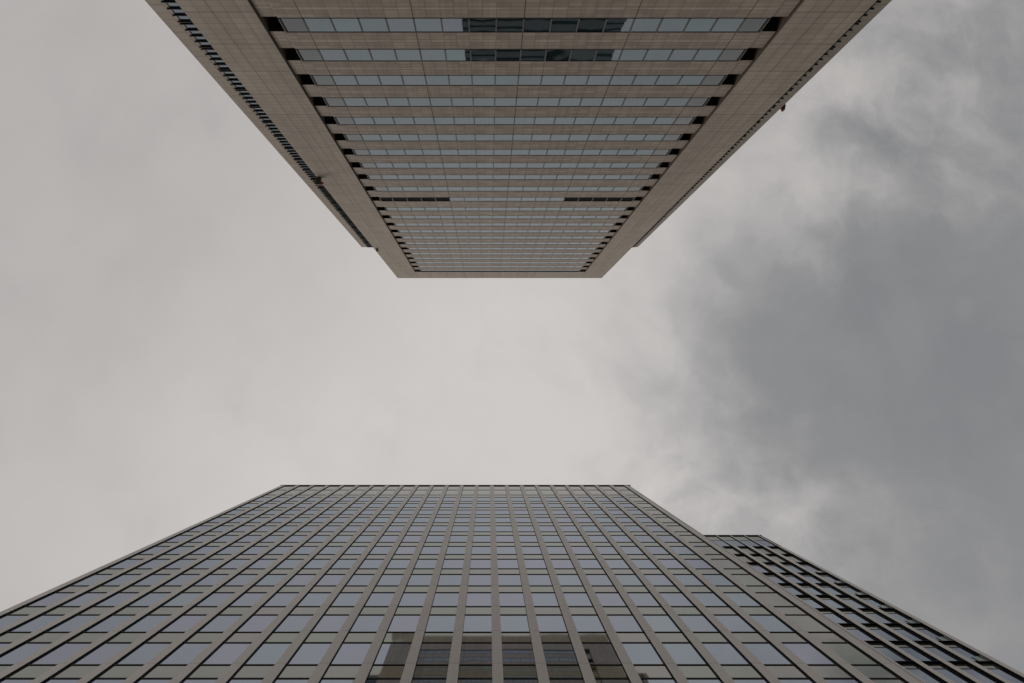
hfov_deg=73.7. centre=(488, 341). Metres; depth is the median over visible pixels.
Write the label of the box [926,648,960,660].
window
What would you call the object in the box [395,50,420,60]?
window
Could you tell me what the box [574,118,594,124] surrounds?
window
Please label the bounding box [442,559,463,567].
window
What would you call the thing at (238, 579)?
window
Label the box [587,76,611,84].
window
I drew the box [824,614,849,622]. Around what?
window
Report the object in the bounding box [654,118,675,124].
window
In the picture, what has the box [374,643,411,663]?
window
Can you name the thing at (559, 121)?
window
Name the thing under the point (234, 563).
window
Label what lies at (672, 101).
window
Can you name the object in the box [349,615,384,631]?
window
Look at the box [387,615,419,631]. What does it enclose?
window
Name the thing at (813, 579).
window
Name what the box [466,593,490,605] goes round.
window
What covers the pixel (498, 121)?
window
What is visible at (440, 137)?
window
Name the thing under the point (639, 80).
window
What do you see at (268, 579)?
window
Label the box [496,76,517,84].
window
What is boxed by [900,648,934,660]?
window
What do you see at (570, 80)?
window
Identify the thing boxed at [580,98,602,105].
window
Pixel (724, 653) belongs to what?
window
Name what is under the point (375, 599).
window
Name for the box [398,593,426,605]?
window
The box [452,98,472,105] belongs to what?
window
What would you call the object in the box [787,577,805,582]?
window
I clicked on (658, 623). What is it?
window
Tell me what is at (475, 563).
window
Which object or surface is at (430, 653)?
window
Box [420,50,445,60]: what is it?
window
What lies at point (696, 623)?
window
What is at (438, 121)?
window
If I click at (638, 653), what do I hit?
window
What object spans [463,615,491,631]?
window
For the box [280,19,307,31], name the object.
window
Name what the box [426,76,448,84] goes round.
window
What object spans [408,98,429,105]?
window
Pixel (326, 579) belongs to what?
window
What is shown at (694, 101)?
window
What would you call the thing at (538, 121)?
window
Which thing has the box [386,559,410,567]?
window
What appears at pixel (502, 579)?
window
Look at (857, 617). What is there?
window
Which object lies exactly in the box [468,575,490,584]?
window
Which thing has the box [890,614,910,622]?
window
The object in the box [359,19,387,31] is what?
window
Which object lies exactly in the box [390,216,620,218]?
window frame
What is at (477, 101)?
window
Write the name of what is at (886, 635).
window
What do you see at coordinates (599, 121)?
window
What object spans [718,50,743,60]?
window
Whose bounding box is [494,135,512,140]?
window
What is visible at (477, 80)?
window
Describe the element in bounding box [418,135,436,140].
window
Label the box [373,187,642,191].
window frame
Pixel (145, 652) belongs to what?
window
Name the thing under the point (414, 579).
window
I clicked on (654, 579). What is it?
window
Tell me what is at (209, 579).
window
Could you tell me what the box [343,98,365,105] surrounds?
window
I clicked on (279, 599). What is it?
window
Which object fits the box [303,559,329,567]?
window
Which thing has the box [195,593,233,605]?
window
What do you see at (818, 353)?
sky
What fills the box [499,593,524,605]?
window
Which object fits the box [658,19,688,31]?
window
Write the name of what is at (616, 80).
window
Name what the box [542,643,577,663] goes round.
window
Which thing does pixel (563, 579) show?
window
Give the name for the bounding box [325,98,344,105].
window
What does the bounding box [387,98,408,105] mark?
window
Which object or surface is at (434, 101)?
window
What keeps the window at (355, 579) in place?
in the office tower at (454, 584)
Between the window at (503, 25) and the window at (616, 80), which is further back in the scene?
the window at (616, 80)
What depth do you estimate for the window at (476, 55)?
46.04 m
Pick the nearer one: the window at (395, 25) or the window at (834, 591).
the window at (395, 25)
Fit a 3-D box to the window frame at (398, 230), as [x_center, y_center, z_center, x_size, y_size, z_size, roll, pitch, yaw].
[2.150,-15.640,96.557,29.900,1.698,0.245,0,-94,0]
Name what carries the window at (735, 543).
in the office tower at (923, 651)
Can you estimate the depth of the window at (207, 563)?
47.75 m
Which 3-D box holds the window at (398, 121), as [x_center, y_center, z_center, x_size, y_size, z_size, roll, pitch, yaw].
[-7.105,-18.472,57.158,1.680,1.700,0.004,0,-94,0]
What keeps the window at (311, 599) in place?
in the office tower at (454, 584)
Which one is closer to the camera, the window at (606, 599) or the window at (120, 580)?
the window at (606, 599)
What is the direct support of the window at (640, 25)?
in the office tower at (511, 138)
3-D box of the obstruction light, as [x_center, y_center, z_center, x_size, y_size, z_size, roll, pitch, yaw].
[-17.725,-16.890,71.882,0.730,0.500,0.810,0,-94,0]
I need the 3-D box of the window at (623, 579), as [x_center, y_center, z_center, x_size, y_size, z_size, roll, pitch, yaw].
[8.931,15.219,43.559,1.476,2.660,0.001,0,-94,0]
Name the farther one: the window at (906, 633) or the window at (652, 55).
the window at (906, 633)
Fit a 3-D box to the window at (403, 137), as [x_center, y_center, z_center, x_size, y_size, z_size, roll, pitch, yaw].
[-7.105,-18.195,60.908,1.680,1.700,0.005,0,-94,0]
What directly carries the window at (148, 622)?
in the office tower at (454, 584)
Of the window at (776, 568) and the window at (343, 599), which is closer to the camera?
the window at (343, 599)
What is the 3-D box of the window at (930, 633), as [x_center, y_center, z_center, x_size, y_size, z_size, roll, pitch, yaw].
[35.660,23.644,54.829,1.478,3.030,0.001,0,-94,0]
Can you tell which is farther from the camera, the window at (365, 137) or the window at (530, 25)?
the window at (365, 137)
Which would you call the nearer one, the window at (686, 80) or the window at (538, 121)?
the window at (686, 80)
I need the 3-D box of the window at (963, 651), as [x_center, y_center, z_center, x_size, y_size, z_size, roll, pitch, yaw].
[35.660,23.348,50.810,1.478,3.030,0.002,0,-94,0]
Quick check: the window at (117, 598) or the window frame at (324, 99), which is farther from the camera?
the window frame at (324, 99)
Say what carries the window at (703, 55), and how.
in the office tower at (511, 138)
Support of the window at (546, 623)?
in the office tower at (454, 584)
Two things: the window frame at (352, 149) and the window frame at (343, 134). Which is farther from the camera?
the window frame at (352, 149)
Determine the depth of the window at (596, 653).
31.34 m
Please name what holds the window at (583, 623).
in the office tower at (454, 584)
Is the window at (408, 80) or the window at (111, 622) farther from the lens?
the window at (408, 80)
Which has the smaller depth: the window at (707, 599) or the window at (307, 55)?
the window at (707, 599)
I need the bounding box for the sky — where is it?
[0,0,1023,673]
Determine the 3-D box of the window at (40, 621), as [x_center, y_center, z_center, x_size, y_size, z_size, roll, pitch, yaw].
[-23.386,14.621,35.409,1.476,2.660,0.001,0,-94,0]
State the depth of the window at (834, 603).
63.06 m
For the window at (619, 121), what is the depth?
57.29 m
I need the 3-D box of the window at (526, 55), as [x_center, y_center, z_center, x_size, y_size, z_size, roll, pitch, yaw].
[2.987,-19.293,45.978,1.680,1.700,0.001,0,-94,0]
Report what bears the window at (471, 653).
in the office tower at (454, 584)
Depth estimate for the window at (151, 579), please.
43.45 m
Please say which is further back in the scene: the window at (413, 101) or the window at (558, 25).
the window at (413, 101)
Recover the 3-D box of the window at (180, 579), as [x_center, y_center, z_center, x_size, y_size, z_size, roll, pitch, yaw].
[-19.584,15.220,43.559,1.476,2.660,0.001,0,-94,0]
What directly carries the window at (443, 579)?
in the office tower at (454, 584)
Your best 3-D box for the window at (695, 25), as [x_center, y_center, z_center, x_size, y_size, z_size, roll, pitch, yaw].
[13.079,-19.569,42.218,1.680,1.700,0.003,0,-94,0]
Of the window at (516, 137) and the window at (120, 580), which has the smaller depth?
the window at (120, 580)
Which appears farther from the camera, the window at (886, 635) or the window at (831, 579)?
the window at (831, 579)
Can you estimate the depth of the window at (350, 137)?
60.89 m
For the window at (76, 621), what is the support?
in the office tower at (454, 584)
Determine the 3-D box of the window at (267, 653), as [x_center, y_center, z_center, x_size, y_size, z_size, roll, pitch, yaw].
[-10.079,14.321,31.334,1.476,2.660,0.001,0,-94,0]
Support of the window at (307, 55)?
in the office tower at (511, 138)
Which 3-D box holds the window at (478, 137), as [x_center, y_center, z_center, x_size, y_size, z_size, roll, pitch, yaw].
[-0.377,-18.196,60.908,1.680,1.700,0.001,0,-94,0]
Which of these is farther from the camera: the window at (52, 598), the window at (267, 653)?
the window at (52, 598)
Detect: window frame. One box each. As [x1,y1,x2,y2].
[278,18,770,32]
[295,49,746,61]
[310,75,727,85]
[323,98,709,106]
[334,117,695,124]
[343,134,682,140]
[352,149,671,155]
[360,163,660,168]
[366,175,651,179]
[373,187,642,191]
[379,197,634,201]
[385,207,627,210]
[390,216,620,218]
[394,223,615,225]
[398,230,610,232]
[401,236,605,238]
[404,242,600,244]
[413,258,588,259]
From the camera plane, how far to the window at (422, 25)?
42.26 m
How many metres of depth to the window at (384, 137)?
60.89 m
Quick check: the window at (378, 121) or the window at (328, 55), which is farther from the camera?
the window at (378, 121)
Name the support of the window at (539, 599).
in the office tower at (454, 584)
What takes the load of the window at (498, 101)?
in the office tower at (511, 138)
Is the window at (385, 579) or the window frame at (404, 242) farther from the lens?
the window frame at (404, 242)
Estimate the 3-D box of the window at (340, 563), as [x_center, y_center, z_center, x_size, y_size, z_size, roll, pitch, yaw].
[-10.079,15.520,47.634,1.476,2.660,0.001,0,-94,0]
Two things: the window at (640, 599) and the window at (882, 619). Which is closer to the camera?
the window at (640, 599)
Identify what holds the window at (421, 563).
in the office tower at (454, 584)
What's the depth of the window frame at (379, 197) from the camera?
79.61 m
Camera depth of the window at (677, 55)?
46.04 m
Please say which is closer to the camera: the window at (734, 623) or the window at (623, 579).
the window at (734, 623)
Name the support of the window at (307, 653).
in the office tower at (454, 584)
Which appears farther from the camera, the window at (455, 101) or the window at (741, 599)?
the window at (455, 101)
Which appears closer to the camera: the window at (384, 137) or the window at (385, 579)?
the window at (385, 579)
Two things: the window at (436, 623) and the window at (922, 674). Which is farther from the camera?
the window at (922, 674)
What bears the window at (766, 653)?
in the office tower at (454, 584)
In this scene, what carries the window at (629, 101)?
in the office tower at (511, 138)
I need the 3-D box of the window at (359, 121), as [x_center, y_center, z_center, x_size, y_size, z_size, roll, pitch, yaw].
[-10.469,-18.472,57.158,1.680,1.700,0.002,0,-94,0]
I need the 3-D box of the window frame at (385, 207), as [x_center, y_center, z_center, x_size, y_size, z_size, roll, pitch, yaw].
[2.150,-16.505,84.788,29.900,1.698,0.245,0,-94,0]
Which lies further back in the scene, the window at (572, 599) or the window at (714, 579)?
the window at (714, 579)
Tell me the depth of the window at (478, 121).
57.29 m
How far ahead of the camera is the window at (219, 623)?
35.39 m
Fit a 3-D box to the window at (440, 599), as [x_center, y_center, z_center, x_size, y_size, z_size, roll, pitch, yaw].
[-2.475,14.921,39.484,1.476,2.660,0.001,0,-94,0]
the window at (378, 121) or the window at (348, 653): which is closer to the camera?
the window at (348, 653)
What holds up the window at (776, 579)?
in the office tower at (923, 651)
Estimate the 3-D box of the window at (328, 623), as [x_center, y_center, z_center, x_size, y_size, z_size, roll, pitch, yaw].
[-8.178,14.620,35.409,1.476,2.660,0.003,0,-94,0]
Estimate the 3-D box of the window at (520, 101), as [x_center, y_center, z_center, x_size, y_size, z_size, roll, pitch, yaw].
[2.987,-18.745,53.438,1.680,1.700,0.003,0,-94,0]
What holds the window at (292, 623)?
in the office tower at (454, 584)
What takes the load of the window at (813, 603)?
in the office tower at (923, 651)
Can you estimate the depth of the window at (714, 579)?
43.45 m
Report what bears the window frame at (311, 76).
in the office tower at (511, 138)
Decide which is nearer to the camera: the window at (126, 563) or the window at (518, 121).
the window at (126, 563)
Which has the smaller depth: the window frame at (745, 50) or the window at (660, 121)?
the window frame at (745, 50)
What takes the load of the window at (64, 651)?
in the office tower at (454, 584)
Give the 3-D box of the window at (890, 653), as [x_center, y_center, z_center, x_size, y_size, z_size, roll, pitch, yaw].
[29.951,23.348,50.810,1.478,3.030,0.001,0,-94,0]
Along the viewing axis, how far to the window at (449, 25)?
42.27 m
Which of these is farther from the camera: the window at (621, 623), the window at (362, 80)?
the window at (362, 80)
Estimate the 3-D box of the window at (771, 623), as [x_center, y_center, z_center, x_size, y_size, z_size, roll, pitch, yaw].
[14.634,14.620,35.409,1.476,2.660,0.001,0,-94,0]
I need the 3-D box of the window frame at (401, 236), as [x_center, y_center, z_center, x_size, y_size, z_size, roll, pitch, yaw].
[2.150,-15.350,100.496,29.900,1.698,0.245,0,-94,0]
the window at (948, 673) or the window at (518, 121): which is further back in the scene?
the window at (518, 121)
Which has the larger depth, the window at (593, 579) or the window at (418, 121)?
the window at (418, 121)
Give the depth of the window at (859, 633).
54.92 m
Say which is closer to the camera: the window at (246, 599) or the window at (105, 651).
the window at (105, 651)
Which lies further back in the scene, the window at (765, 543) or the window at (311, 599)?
the window at (765, 543)
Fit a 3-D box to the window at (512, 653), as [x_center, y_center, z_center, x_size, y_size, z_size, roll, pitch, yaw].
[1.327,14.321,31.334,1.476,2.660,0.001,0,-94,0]
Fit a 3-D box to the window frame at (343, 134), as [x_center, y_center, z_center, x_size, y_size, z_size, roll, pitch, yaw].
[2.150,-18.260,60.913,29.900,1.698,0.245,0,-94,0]
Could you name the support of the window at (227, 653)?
in the office tower at (454, 584)
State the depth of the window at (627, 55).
46.03 m
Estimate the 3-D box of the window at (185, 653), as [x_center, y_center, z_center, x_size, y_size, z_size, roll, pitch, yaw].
[-13.881,14.321,31.334,1.476,2.660,0.001,0,-94,0]
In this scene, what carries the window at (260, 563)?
in the office tower at (454, 584)
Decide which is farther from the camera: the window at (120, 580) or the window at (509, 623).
the window at (120, 580)
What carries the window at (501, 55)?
in the office tower at (511, 138)
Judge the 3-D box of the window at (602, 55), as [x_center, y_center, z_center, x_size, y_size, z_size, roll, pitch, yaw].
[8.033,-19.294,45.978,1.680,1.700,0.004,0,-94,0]
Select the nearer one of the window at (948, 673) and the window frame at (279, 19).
the window frame at (279, 19)
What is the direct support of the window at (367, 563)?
in the office tower at (454, 584)
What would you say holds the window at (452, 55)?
in the office tower at (511, 138)
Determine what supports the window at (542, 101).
in the office tower at (511, 138)
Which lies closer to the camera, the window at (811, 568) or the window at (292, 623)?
the window at (292, 623)
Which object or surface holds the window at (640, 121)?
in the office tower at (511, 138)
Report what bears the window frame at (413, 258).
in the office tower at (511, 138)
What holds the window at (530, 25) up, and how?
in the office tower at (511, 138)
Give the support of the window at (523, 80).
in the office tower at (511, 138)
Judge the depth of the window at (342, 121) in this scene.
57.29 m
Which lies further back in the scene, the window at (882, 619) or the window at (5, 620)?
the window at (882, 619)
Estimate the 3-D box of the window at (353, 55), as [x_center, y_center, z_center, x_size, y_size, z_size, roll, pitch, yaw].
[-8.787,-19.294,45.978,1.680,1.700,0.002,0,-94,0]
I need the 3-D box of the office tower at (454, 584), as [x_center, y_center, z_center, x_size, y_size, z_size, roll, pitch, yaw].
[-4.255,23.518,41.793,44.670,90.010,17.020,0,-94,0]
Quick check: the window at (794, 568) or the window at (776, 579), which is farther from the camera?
the window at (794, 568)
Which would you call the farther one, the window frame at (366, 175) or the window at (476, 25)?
the window frame at (366, 175)
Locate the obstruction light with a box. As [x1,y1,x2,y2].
[316,177,323,184]
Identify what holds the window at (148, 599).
in the office tower at (454, 584)
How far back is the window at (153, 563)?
47.75 m
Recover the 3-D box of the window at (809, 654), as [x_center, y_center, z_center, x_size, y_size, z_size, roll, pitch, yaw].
[14.634,14.321,31.334,1.476,2.660,0.001,0,-94,0]
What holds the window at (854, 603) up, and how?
in the office tower at (923, 651)
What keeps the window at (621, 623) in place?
in the office tower at (454, 584)
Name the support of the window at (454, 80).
in the office tower at (511, 138)
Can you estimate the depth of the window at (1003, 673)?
47.17 m
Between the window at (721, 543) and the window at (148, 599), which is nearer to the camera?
the window at (148, 599)
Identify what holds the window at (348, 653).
in the office tower at (454, 584)
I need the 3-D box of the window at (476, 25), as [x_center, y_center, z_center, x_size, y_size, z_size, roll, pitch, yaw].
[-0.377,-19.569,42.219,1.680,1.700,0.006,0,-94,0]
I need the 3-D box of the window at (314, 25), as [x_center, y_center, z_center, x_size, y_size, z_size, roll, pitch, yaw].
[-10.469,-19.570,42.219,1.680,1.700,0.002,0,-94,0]
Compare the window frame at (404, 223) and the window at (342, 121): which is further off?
the window frame at (404, 223)
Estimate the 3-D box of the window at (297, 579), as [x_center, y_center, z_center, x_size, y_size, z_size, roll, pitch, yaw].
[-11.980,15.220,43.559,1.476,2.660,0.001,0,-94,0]
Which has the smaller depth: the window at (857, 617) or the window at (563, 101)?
the window at (563, 101)
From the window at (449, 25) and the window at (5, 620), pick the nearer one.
the window at (5, 620)
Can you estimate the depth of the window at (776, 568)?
75.30 m
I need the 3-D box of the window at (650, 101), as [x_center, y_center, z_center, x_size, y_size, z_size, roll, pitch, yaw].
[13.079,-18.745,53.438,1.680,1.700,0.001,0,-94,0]
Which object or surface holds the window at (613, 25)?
in the office tower at (511, 138)
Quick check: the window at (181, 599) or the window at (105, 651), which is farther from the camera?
the window at (181, 599)
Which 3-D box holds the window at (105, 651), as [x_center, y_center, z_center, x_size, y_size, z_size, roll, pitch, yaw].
[-17.683,14.321,31.334,1.476,2.660,0.001,0,-94,0]
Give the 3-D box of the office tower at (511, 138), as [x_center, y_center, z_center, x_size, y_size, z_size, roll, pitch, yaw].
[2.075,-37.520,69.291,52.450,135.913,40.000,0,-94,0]
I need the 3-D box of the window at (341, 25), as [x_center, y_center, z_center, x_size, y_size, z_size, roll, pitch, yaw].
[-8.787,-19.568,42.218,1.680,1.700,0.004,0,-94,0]
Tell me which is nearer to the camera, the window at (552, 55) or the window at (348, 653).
the window at (348, 653)
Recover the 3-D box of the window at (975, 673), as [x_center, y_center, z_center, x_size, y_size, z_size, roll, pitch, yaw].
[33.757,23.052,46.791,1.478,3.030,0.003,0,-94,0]
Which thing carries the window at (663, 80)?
in the office tower at (511, 138)
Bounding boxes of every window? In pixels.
[0,615,27,628]
[0,643,50,663]
[8,615,63,631]
[26,593,72,605]
[30,643,90,663]
[46,615,98,631]
[60,593,104,605]
[72,575,109,584]
[73,643,130,663]
[84,615,134,631]
[94,593,137,605]
[102,575,139,584]
[108,559,142,567]
[116,643,170,663]
[122,615,170,631]
[128,593,169,605]
[133,575,168,584]
[136,559,169,567]
[159,643,210,663]
[160,615,205,631]
[161,593,201,605]
[163,575,197,584]
[164,559,196,567]
[192,559,222,567]
[194,575,226,584]
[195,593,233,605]
[197,615,241,631]
[202,643,250,663]
[220,559,249,567]
[224,575,256,584]
[229,593,265,605]
[235,615,277,631]
[245,643,290,663]
[247,559,276,567]
[255,575,285,584]
[263,593,297,605]
[273,615,312,631]
[275,559,303,567]
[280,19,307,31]
[285,575,314,584]
[288,643,330,663]
[297,50,322,60]
[297,593,329,605]
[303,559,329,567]
[304,19,334,31]
[311,615,348,631]
[312,76,334,84]
[316,575,344,584]
[319,50,346,60]
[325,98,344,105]
[331,19,361,31]
[331,559,356,567]
[331,593,362,605]
[331,643,370,663]
[332,76,357,84]
[335,118,354,124]
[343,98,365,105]
[345,50,371,60]
[346,135,362,140]
[346,575,373,584]
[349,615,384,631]
[353,118,374,124]
[356,76,379,84]
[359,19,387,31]
[359,559,383,567]
[361,135,380,140]
[364,593,394,605]
[365,98,387,105]
[370,50,395,60]
[373,118,393,124]
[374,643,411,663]
[377,575,402,584]
[379,76,402,84]
[380,135,399,140]
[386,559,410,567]
[387,19,414,31]
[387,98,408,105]
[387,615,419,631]
[394,118,413,124]
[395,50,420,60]
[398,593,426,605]
[399,135,418,140]
[402,76,425,84]
[407,575,431,584]
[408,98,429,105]
[414,19,441,31]
[414,118,433,124]
[414,559,436,567]
[417,643,451,663]
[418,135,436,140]
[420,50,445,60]
[425,615,455,631]
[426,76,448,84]
[430,98,451,105]
[432,593,458,605]
[434,118,453,124]
[438,135,455,140]
[438,575,461,584]
[442,19,468,31]
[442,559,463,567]
[446,50,469,60]
[449,76,471,84]
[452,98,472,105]
[454,118,473,124]
[457,135,474,140]
[460,643,491,663]
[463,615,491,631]
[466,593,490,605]
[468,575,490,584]
[469,19,495,31]
[470,559,490,567]
[471,50,494,60]
[472,76,494,84]
[474,98,493,105]
[475,118,493,124]
[476,135,493,140]
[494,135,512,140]
[495,98,515,105]
[495,118,513,124]
[496,50,519,60]
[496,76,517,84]
[497,19,522,31]
[498,575,521,584]
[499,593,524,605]
[500,615,529,631]
[502,643,534,663]
[513,135,531,140]
[515,118,533,124]
[516,98,537,105]
[519,76,540,84]
[521,50,545,60]
[524,19,550,31]
[527,575,551,584]
[531,593,558,605]
[534,118,554,124]
[536,615,567,631]
[538,98,559,105]
[541,76,564,84]
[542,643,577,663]
[545,50,570,60]
[550,19,578,31]
[554,118,574,124]
[557,575,582,584]
[559,98,580,105]
[563,593,592,605]
[564,76,587,84]
[570,50,595,60]
[572,615,604,631]
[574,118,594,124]
[577,19,605,31]
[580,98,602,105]
[582,643,620,663]
[586,575,612,584]
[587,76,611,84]
[594,118,614,124]
[595,50,621,60]
[596,593,626,605]
[602,98,624,105]
[604,19,633,31]
[607,615,642,631]
[610,76,634,84]
[614,118,635,124]
[615,575,643,584]
[619,50,646,60]
[622,643,663,663]
[623,98,646,105]
[628,593,659,605]
[631,19,660,31]
[633,76,657,84]
[634,118,655,124]
[643,615,680,631]
[644,50,671,60]
[644,98,667,105]
[645,575,673,584]
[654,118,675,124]
[656,76,681,84]
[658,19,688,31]
[660,593,693,605]
[662,643,706,663]
[665,98,689,105]
[669,50,697,60]
[674,118,692,124]
[674,575,704,584]
[678,76,704,84]
[679,615,718,631]
[684,19,716,31]
[687,98,707,105]
[692,593,727,605]
[693,50,722,60]
[701,76,723,84]
[702,643,749,663]
[703,575,734,584]
[711,19,743,31]
[713,541,729,545]
[714,615,756,631]
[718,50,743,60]
[724,593,761,605]
[727,541,744,545]
[738,19,767,31]
[742,541,759,545]
[742,643,792,663]
[750,615,794,631]
[752,566,769,571]
[756,541,774,545]
[768,577,786,582]
[769,566,786,571]
[782,643,835,663]
[785,588,805,594]
[786,566,804,571]
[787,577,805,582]
[803,566,819,571]
[803,600,825,607]
[804,588,825,594]
[805,577,823,582]
[823,577,838,582]
[824,588,844,594]
[824,600,846,607]
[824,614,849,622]
[843,588,858,594]
[844,600,867,607]
[846,614,871,622]
[847,629,877,640]
[864,600,883,607]
[868,614,894,622]
[870,629,901,640]
[875,648,908,660]
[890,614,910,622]
[895,630,925,640]
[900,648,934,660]
[907,669,943,682]
[918,630,942,640]
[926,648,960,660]
[934,669,971,682]
[951,648,977,660]
[961,669,999,682]
[989,669,1023,682]
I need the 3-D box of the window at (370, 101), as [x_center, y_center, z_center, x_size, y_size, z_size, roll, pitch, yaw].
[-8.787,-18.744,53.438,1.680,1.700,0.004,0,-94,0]
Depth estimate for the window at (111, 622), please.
35.39 m
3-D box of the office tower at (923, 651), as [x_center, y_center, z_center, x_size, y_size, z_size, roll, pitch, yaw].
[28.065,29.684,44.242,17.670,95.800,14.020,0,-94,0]
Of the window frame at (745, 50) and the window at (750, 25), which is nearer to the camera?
the window at (750, 25)
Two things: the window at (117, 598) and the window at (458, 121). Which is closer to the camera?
the window at (117, 598)
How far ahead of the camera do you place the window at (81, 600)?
39.47 m
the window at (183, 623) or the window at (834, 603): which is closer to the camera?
the window at (183, 623)
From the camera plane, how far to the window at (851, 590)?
67.35 m
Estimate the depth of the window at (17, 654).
31.45 m
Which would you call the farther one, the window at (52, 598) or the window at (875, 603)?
the window at (875, 603)
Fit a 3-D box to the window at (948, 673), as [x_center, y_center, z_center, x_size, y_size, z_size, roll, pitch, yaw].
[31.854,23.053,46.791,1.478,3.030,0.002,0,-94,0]
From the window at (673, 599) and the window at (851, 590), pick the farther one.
the window at (851, 590)
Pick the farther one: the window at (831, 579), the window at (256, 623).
the window at (831, 579)
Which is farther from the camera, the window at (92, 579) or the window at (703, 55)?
the window at (703, 55)
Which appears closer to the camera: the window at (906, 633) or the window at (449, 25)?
the window at (449, 25)
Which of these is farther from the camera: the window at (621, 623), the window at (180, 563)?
the window at (180, 563)
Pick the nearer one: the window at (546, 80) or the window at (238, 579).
the window at (238, 579)
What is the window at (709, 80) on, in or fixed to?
in the office tower at (511, 138)
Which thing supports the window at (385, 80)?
in the office tower at (511, 138)
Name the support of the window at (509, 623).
in the office tower at (454, 584)
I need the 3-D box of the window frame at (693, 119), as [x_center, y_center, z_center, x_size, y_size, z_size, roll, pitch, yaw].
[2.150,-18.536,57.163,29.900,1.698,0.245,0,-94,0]
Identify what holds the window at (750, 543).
in the office tower at (923, 651)
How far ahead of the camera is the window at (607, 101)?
53.34 m
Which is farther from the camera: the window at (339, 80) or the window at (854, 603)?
the window at (854, 603)
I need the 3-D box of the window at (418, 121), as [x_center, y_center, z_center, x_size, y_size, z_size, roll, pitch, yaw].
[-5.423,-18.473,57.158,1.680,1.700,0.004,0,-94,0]
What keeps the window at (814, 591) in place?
in the office tower at (923, 651)
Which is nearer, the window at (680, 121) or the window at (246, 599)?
the window at (246, 599)
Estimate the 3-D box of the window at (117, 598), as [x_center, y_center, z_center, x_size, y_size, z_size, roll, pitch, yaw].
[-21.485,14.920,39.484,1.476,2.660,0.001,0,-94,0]
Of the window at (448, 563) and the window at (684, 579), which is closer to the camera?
the window at (684, 579)
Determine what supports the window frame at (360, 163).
in the office tower at (511, 138)
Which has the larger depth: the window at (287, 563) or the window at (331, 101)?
the window at (331, 101)
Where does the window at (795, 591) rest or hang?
in the office tower at (923, 651)
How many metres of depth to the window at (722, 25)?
42.26 m
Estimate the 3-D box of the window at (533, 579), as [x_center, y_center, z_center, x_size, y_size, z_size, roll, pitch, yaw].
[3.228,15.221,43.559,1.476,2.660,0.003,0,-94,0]
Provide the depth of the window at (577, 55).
46.04 m
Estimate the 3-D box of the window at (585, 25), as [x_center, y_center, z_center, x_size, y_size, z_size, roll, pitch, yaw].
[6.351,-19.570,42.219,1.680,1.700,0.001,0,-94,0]
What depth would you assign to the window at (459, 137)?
61.01 m
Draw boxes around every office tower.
[0,485,923,682]
[145,0,891,277]
[704,535,1023,682]

